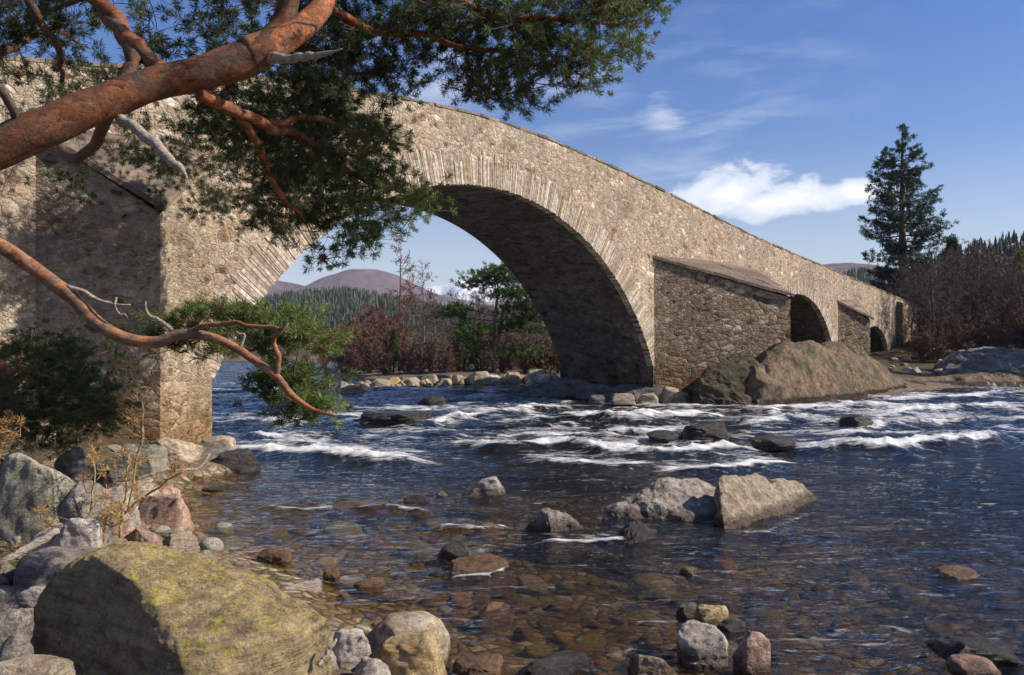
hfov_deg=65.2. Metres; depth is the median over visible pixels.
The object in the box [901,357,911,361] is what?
bank stone
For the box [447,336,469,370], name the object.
bare bush
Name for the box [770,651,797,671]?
bed stone
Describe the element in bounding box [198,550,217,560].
pebble
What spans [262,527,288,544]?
bed stone
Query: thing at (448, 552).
river rock
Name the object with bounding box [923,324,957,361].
bare bush
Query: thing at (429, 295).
bare tree
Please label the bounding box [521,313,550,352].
bare tree
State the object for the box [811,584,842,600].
bed stone
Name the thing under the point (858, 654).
bed stone
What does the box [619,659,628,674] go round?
bed stone
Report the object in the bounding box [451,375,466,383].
shore stone
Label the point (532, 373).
shore stone
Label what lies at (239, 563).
pebble
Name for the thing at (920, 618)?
bed stone
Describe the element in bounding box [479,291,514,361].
bare tree
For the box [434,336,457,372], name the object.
bare bush
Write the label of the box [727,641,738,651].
bed stone
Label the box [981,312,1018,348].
bare bush
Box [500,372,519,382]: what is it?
shore stone
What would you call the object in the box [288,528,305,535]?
bed stone
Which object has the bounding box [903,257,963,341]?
bare tree
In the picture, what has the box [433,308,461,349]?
bare tree
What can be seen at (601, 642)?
bed stone
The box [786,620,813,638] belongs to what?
bed stone
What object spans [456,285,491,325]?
bare tree
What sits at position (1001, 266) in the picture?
bare tree
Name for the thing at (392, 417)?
river rock
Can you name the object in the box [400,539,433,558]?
bed stone
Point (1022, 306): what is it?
bare bush
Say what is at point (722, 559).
bed stone
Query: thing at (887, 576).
bed stone
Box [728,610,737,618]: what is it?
bed stone
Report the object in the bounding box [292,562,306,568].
bed stone
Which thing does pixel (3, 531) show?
driftwood
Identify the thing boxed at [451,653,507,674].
river rock
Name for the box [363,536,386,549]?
bed stone
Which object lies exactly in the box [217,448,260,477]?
bank rock
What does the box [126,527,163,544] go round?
broken stone
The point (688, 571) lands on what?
river rock
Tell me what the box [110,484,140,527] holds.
bank rock
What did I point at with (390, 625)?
boulder
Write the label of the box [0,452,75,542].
boulder
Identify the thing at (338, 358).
bare bush
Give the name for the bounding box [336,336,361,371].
bare bush
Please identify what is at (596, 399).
pier stone
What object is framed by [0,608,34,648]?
bank rock
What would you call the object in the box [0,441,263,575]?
dry straw
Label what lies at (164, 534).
broken stone
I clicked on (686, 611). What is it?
river rock
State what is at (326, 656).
driftwood
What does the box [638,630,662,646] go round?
bed stone
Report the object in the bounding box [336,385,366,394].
shore rock
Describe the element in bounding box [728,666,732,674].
bed stone
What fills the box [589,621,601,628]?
bed stone
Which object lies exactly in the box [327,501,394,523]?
river rock
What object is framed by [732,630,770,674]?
river rock
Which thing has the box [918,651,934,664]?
bed stone
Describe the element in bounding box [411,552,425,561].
bed stone
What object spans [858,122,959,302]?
fir tree
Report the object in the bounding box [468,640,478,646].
bed stone
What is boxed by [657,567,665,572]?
bed stone
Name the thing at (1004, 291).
bare tree
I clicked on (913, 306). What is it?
bare tree
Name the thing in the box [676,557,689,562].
bed stone
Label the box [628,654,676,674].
river rock
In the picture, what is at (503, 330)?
bare tree
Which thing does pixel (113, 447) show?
broken stone
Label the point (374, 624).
bed stone
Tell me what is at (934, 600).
bed stone
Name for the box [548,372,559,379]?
shore stone
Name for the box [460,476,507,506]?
river rock
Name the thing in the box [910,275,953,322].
bare bush
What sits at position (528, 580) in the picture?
bed stone
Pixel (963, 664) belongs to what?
river rock
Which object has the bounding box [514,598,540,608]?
bed stone
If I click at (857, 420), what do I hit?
river rock
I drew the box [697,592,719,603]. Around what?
bed stone
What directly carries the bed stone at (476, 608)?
on the ground
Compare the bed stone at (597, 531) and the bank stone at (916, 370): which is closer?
the bed stone at (597, 531)
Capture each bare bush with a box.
[310,330,333,366]
[325,326,355,368]
[328,316,359,364]
[336,310,378,368]
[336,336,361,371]
[349,302,385,358]
[351,336,384,372]
[353,299,405,352]
[356,316,394,366]
[357,311,414,368]
[374,346,392,374]
[381,323,416,370]
[398,337,418,372]
[403,333,441,373]
[406,332,442,370]
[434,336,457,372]
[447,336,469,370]
[448,322,490,369]
[483,331,527,371]
[502,328,518,369]
[512,335,536,373]
[517,329,558,372]
[541,337,559,372]
[907,325,931,358]
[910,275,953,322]
[915,306,942,342]
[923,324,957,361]
[932,308,968,348]
[943,313,986,352]
[954,316,1010,347]
[957,268,999,314]
[958,300,994,336]
[964,303,1021,343]
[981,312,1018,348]
[982,282,1023,319]
[997,294,1022,335]
[1001,307,1023,348]
[1011,301,1023,326]
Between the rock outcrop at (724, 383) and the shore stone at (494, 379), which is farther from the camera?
the shore stone at (494, 379)
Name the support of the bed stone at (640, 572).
on the ground
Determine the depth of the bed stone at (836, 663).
6.70 m
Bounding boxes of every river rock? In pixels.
[201,486,222,491]
[257,548,292,565]
[322,568,339,580]
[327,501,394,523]
[352,577,391,599]
[359,411,431,424]
[403,494,429,504]
[418,394,445,405]
[436,491,447,498]
[438,543,468,561]
[446,553,517,599]
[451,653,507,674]
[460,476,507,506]
[516,434,540,440]
[519,651,597,674]
[521,508,594,564]
[604,519,665,572]
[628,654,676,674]
[646,430,677,441]
[675,603,696,622]
[676,620,728,674]
[679,422,728,441]
[679,566,696,577]
[694,604,732,640]
[718,618,745,636]
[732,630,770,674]
[748,435,795,451]
[839,415,872,426]
[923,636,1023,674]
[929,565,981,602]
[945,653,1000,674]
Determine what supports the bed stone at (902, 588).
on the ground
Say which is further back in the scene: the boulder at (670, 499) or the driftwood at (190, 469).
the boulder at (670, 499)
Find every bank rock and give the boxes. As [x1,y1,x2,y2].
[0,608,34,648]
[0,635,33,661]
[0,654,75,674]
[13,546,100,588]
[17,585,45,608]
[30,523,63,551]
[53,518,103,547]
[54,446,96,483]
[59,481,111,545]
[93,452,132,488]
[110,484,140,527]
[110,517,134,537]
[114,477,159,503]
[120,444,170,486]
[138,494,195,535]
[152,437,202,461]
[158,487,180,495]
[198,440,232,461]
[200,435,237,449]
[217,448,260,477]
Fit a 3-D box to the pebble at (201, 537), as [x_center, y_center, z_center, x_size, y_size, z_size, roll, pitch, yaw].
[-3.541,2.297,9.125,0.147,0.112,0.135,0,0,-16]
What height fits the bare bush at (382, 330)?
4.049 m
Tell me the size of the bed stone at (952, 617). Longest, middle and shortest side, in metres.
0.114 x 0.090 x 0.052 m
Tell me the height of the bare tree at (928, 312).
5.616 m
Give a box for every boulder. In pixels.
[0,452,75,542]
[34,541,333,674]
[366,611,450,667]
[599,477,717,557]
[713,473,816,561]
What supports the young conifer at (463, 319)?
on the ground
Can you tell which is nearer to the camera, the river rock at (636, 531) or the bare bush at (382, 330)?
the river rock at (636, 531)
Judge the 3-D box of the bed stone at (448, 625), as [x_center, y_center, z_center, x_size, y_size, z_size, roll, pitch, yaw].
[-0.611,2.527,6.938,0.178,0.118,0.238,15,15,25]
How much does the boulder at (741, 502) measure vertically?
1.020 m
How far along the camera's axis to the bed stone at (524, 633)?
6.88 m
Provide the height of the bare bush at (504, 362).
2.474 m
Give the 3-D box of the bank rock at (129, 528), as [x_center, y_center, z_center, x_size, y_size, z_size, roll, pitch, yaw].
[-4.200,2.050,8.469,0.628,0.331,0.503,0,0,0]
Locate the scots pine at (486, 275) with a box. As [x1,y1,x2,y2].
[430,261,556,377]
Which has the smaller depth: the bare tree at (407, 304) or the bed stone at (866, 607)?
the bed stone at (866, 607)
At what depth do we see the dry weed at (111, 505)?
7.40 m
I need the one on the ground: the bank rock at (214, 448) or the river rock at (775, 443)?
the bank rock at (214, 448)
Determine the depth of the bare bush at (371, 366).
49.91 m
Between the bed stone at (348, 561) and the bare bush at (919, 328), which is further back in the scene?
the bare bush at (919, 328)
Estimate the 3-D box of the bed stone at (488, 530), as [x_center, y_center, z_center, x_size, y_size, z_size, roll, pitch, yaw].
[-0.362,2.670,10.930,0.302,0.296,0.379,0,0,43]
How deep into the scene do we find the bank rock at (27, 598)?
5.30 m
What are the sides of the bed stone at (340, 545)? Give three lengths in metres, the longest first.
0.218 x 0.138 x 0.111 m
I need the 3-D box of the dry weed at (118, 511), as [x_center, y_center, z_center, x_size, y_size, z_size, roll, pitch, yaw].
[-3.869,1.420,7.174,0.764,0.826,0.279,0,0,-8]
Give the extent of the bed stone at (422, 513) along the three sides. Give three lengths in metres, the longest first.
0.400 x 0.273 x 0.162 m
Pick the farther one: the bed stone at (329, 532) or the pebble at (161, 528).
the bed stone at (329, 532)
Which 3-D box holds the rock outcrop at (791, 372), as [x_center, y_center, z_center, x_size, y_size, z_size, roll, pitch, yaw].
[12.825,1.720,32.459,15.797,3.256,4.299,0,0,-44]
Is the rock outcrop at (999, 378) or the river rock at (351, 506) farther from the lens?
the rock outcrop at (999, 378)
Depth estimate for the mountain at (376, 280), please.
2416.60 m
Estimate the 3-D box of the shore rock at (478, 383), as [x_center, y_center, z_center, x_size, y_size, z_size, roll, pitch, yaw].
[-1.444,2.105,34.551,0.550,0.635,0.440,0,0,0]
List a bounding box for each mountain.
[265,280,313,296]
[306,269,544,326]
[425,281,524,311]
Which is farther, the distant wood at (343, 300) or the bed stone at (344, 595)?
the distant wood at (343, 300)
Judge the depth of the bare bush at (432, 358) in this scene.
47.23 m
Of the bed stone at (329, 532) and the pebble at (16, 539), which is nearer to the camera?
the pebble at (16, 539)
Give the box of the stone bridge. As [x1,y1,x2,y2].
[0,56,925,444]
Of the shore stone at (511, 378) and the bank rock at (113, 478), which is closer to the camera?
the bank rock at (113, 478)
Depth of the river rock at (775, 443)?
16.59 m
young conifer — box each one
[383,328,404,373]
[448,311,478,370]
[481,332,496,370]
[934,235,977,316]
[1009,249,1023,310]
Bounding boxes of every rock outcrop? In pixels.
[512,376,690,401]
[691,357,758,404]
[747,340,906,405]
[902,371,1023,386]
[936,346,1023,375]
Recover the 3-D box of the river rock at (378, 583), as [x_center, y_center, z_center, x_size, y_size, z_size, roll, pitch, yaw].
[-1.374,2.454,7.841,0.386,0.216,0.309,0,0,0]
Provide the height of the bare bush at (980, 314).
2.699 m
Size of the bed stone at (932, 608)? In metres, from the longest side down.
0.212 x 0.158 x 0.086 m
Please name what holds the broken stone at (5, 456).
on the ground
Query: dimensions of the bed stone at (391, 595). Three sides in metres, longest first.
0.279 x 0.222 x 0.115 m
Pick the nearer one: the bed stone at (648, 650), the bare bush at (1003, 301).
the bed stone at (648, 650)
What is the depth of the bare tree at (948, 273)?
54.16 m
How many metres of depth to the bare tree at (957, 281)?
62.41 m
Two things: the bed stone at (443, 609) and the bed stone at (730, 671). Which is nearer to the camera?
the bed stone at (730, 671)
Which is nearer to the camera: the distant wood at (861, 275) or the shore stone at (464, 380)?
the shore stone at (464, 380)
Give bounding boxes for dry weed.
[0,413,28,458]
[31,449,120,531]
[86,437,152,537]
[93,487,144,545]
[109,354,176,508]
[124,456,191,515]
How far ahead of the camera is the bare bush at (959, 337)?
44.77 m
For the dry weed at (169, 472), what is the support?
on the ground
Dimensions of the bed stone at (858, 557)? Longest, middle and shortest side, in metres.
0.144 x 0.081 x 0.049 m
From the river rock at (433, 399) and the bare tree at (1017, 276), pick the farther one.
the bare tree at (1017, 276)
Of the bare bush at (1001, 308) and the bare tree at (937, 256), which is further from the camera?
the bare tree at (937, 256)
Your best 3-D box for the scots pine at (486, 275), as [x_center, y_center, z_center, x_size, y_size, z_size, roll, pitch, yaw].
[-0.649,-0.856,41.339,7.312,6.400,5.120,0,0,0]
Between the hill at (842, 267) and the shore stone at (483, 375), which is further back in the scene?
the hill at (842, 267)
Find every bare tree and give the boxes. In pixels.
[373,237,426,334]
[386,298,416,345]
[392,286,427,341]
[402,261,446,346]
[409,287,454,346]
[410,323,431,354]
[413,298,447,362]
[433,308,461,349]
[434,290,478,342]
[440,317,459,350]
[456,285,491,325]
[456,289,496,339]
[478,309,506,365]
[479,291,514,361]
[489,307,514,346]
[493,294,530,340]
[502,311,547,345]
[508,312,534,363]
[512,300,538,340]
[519,298,546,365]
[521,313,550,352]
[879,261,915,300]
[894,248,930,304]
[900,262,968,338]
[901,268,930,325]
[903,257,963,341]
[910,249,955,300]
[920,250,960,308]
[922,245,977,315]
[924,246,972,299]
[938,270,978,322]
[943,237,1001,315]
[946,239,1011,318]
[953,258,976,313]
[965,242,1023,321]
[965,262,994,314]
[966,239,1000,296]
[969,267,1021,321]
[979,246,1023,312]
[982,251,1023,308]
[983,259,1023,326]
[990,266,1020,305]
[999,261,1023,295]
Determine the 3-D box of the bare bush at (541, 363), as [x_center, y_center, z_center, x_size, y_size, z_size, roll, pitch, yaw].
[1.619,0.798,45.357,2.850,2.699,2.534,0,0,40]
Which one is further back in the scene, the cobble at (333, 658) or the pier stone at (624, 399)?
the pier stone at (624, 399)
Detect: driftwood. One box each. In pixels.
[0,524,15,552]
[0,527,59,563]
[137,453,210,480]
[316,638,336,666]
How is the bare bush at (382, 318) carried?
on the ground
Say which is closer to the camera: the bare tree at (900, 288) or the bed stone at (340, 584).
the bed stone at (340, 584)
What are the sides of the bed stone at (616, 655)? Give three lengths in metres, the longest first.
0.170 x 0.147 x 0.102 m
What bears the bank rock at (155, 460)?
on the ground
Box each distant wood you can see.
[243,285,526,331]
[839,266,895,286]
[874,230,1023,318]
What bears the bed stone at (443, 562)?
on the ground
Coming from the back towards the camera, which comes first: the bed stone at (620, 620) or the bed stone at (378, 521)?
the bed stone at (378, 521)
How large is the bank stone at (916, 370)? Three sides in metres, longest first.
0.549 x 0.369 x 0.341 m
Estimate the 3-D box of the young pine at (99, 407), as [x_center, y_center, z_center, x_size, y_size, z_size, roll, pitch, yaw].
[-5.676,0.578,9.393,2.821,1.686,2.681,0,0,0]
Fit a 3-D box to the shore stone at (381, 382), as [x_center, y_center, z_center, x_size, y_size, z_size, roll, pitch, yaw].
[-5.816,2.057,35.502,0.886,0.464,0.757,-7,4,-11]
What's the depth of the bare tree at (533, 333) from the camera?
50.02 m
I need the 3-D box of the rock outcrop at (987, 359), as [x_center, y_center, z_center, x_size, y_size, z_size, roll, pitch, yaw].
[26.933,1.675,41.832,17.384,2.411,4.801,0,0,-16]
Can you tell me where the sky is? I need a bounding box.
[0,0,1023,287]
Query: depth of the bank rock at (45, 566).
6.02 m
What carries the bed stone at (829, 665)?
on the ground
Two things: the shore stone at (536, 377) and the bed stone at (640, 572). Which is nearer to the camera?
the bed stone at (640, 572)
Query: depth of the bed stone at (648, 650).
6.69 m
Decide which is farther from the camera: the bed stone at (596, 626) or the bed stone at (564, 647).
the bed stone at (596, 626)
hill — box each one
[822,263,880,272]
[888,244,1022,314]
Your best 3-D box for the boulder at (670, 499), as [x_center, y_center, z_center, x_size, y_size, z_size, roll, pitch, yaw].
[2.115,2.408,11.083,1.871,0.919,1.795,0,0,0]
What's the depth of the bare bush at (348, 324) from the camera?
63.79 m
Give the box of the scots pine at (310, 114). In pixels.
[0,0,682,430]
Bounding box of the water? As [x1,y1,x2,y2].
[180,360,1023,674]
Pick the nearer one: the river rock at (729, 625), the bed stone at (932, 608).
the river rock at (729, 625)
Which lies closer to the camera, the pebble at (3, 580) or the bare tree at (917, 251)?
the pebble at (3, 580)
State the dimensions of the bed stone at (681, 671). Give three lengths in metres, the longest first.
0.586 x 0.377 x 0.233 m
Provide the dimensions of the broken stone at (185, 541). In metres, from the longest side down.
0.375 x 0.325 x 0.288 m
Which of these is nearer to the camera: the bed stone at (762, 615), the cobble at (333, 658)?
the cobble at (333, 658)
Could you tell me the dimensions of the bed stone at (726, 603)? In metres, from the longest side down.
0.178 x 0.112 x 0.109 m
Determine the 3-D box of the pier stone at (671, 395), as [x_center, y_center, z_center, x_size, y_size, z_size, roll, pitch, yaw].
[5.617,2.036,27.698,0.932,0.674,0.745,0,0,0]
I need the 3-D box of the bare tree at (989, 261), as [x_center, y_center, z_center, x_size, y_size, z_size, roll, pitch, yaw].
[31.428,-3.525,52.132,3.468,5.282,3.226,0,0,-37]
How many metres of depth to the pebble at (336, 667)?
5.30 m
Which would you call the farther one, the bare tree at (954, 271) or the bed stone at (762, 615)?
the bare tree at (954, 271)
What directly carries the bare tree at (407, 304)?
on the ground
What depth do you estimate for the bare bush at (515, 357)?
46.81 m
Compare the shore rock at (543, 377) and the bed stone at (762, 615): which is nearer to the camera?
the bed stone at (762, 615)
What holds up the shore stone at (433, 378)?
on the ground
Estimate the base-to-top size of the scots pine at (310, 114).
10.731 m
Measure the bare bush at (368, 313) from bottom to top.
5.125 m
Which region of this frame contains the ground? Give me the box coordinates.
[0,314,1023,674]
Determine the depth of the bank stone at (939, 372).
39.72 m
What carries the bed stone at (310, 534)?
on the ground
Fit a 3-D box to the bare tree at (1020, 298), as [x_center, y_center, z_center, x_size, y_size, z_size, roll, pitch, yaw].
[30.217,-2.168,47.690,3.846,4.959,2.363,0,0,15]
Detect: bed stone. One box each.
[213,522,233,536]
[223,539,243,547]
[257,520,272,527]
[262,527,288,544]
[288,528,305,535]
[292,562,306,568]
[297,571,306,576]
[305,529,325,539]
[314,557,337,567]
[323,520,361,542]
[330,540,343,547]
[330,575,363,588]
[336,593,352,602]
[344,559,350,564]
[349,604,358,608]
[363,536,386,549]
[368,518,387,525]
[371,620,381,626]
[377,545,392,552]
[377,587,398,601]
[387,528,402,535]
[393,572,404,579]
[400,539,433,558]
[408,508,434,520]
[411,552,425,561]
[419,535,429,542]
[420,595,448,606]
[422,517,443,530]
[427,537,437,545]
[435,546,476,569]
[438,605,451,612]
[442,620,452,631]
[444,610,464,627]
[449,591,471,607]
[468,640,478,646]
[471,593,490,604]
[472,602,514,633]
[473,549,484,553]
[473,606,480,610]
[474,521,498,539]
[504,660,524,674]
[510,603,530,613]
[513,626,533,640]
[514,574,547,594]
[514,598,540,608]
[523,644,552,657]
[536,617,560,631]
[547,600,571,612]
[552,632,571,643]
[554,581,575,594]
[558,641,581,651]
[574,632,605,653]
[576,641,593,655]
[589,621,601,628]
[593,659,616,671]
[596,523,600,537]
[604,647,621,659]
[610,582,622,588]
[611,616,626,623]
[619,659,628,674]
[626,570,646,575]
[627,573,675,600]
[635,597,643,602]
[637,645,663,657]
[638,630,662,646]
[643,618,656,625]
[652,572,663,576]
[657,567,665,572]
[661,629,677,644]
[668,593,687,606]
[670,563,685,576]
[675,578,687,585]
[675,669,697,674]
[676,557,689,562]
[694,574,712,582]
[696,600,703,605]
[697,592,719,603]
[709,551,738,576]
[719,600,736,609]
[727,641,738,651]
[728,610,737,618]
[728,651,732,666]
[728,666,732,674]
[741,588,776,608]
[742,606,782,625]
[745,621,755,630]
[752,621,799,653]
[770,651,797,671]
[782,592,796,603]
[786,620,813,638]
[790,605,809,612]
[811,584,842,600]
[811,610,822,617]
[819,663,834,670]
[822,658,840,668]
[823,655,838,660]
[828,620,860,642]
[829,613,843,619]
[844,569,869,590]
[851,652,864,660]
[853,556,863,559]
[860,603,872,612]
[869,667,908,674]
[870,625,893,639]
[871,646,884,655]
[879,571,905,583]
[880,671,902,674]
[885,545,909,552]
[886,583,929,609]
[887,622,900,630]
[887,648,913,660]
[891,663,909,673]
[908,610,930,622]
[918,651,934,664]
[921,621,954,636]
[925,602,943,612]
[929,597,936,602]
[947,615,957,619]
[979,592,1020,615]
[1004,620,1020,627]
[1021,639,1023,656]
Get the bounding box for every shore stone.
[335,381,347,388]
[371,379,390,386]
[389,377,400,385]
[403,377,419,386]
[421,374,438,383]
[425,379,432,386]
[440,378,451,385]
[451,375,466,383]
[455,376,468,384]
[468,371,490,384]
[489,375,500,383]
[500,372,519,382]
[503,372,521,383]
[524,369,544,382]
[534,373,549,382]
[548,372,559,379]
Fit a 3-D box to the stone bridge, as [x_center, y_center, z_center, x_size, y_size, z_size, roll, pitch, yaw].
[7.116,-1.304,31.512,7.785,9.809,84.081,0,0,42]
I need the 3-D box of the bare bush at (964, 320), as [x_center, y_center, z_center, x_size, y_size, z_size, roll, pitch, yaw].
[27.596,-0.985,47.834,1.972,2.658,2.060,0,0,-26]
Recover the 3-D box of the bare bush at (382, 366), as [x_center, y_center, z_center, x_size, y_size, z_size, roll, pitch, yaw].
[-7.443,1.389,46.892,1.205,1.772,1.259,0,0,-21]
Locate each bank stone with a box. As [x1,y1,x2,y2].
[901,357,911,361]
[903,367,910,371]
[911,367,920,372]
[930,370,943,375]
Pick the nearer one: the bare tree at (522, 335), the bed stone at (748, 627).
the bed stone at (748, 627)
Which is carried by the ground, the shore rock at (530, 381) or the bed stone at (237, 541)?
the bed stone at (237, 541)
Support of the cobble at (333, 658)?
on the ground
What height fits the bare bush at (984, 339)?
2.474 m
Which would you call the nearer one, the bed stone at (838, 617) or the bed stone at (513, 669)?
the bed stone at (513, 669)
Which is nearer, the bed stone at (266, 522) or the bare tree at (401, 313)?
the bed stone at (266, 522)
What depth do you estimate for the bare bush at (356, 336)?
56.79 m
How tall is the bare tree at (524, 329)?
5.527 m
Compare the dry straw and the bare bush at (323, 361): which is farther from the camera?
the bare bush at (323, 361)
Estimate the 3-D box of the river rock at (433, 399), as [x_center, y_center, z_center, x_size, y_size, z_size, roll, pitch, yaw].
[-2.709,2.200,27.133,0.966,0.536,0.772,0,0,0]
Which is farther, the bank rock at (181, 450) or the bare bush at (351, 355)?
the bare bush at (351, 355)
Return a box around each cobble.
[330,651,336,665]
[332,628,371,670]
[353,656,390,674]
[381,630,446,674]
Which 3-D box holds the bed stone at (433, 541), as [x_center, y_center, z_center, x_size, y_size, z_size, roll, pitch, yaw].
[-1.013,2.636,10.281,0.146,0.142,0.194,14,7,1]
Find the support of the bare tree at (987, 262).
on the ground
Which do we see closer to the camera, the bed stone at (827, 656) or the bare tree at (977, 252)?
the bed stone at (827, 656)
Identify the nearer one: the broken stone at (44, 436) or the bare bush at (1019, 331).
the broken stone at (44, 436)
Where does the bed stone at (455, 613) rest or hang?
on the ground
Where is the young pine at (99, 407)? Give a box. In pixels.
[0,316,145,465]
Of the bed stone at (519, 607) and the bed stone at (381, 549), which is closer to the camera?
the bed stone at (519, 607)
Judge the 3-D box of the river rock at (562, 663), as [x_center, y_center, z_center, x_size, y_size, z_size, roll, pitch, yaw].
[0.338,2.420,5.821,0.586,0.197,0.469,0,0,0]
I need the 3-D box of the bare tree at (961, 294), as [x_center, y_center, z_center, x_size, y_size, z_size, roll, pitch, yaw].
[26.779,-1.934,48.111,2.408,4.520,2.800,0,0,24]
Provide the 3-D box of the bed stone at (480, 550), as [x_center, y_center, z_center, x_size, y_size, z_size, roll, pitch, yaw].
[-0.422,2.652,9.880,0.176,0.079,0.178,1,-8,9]
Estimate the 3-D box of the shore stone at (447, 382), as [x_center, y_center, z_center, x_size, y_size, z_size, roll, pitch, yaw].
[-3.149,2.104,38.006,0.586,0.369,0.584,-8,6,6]
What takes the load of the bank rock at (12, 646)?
on the ground
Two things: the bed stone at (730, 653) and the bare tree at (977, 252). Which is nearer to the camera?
the bed stone at (730, 653)
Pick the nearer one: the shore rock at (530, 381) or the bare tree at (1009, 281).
the shore rock at (530, 381)
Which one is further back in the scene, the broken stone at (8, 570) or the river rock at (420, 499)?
the river rock at (420, 499)
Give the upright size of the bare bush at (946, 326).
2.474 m
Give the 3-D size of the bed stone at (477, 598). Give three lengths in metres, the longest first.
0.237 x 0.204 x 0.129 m
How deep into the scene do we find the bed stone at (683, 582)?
9.15 m
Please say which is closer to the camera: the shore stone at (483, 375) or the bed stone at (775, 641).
the bed stone at (775, 641)
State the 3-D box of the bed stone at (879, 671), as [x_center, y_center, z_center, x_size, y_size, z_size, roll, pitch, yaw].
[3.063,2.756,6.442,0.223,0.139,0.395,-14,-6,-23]
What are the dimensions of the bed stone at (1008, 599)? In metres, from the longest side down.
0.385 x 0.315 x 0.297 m
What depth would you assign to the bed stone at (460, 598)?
7.78 m
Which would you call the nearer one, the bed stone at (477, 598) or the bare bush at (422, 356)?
the bed stone at (477, 598)
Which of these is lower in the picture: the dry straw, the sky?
the dry straw
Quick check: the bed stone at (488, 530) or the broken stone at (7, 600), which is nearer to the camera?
the broken stone at (7, 600)
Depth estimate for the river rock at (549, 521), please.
9.80 m
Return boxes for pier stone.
[588,394,604,404]
[610,393,635,404]
[638,393,658,403]
[660,386,687,403]
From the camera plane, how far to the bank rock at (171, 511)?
9.38 m
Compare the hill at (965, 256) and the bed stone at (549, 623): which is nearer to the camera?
the bed stone at (549, 623)
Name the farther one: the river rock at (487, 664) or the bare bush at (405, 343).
the bare bush at (405, 343)
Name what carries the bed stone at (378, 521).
on the ground
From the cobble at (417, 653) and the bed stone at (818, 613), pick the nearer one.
the cobble at (417, 653)
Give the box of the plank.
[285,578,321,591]
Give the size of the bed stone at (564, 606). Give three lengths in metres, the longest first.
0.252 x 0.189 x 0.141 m
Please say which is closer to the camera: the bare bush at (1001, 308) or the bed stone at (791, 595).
the bed stone at (791, 595)
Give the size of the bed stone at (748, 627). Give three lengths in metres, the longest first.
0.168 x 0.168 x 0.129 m
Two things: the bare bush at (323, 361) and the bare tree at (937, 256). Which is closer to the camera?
the bare tree at (937, 256)
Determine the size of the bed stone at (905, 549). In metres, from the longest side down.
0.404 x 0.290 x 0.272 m
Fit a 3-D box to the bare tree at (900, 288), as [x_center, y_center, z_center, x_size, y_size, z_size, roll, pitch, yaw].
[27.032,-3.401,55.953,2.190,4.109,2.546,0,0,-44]
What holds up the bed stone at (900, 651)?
on the ground
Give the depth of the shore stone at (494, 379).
38.56 m
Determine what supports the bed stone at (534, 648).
on the ground
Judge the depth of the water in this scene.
14.89 m
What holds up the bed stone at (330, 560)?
on the ground
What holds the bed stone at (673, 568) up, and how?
on the ground
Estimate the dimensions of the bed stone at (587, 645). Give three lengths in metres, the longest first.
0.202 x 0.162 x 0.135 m
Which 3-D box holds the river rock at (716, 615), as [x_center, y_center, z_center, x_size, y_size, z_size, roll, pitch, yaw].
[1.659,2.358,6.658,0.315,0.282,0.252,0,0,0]
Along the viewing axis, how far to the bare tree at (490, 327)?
50.03 m
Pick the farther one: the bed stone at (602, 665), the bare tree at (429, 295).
the bare tree at (429, 295)
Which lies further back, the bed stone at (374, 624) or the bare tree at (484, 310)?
the bare tree at (484, 310)
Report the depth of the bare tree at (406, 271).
62.03 m
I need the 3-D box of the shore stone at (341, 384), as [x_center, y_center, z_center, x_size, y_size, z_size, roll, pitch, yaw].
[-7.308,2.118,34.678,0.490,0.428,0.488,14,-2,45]
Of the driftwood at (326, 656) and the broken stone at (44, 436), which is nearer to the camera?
the driftwood at (326, 656)
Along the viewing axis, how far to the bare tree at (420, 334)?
51.11 m
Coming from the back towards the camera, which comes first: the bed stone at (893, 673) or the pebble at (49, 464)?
the pebble at (49, 464)
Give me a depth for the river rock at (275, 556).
8.58 m
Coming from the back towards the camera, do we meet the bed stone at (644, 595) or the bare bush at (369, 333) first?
the bare bush at (369, 333)
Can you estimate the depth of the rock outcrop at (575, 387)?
30.23 m
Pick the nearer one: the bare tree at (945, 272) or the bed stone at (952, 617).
the bed stone at (952, 617)
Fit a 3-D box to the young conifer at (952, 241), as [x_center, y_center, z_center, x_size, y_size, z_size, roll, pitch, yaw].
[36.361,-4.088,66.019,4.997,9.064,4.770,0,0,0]
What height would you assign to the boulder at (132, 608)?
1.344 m
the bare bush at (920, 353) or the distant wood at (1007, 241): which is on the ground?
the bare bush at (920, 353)
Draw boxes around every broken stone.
[0,450,26,466]
[0,563,5,576]
[0,585,26,602]
[0,589,15,610]
[1,564,15,584]
[28,422,55,443]
[104,444,121,452]
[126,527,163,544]
[141,521,147,530]
[154,529,182,540]
[162,530,199,552]
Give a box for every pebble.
[0,575,8,585]
[12,536,20,542]
[40,459,56,468]
[112,536,127,543]
[152,525,170,532]
[196,534,207,540]
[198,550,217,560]
[199,537,223,551]
[233,561,243,566]
[333,661,340,669]
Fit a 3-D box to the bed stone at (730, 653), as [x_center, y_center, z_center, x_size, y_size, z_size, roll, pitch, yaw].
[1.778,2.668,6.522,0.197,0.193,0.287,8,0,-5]
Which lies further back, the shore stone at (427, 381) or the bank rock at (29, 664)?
the shore stone at (427, 381)
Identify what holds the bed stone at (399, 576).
on the ground
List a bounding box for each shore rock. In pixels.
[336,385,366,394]
[473,379,484,388]
[526,377,535,385]
[539,374,548,381]
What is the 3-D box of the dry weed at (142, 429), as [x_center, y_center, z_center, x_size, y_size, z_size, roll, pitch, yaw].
[-3.825,0.986,8.296,0.690,1.651,0.331,0,0,-14]

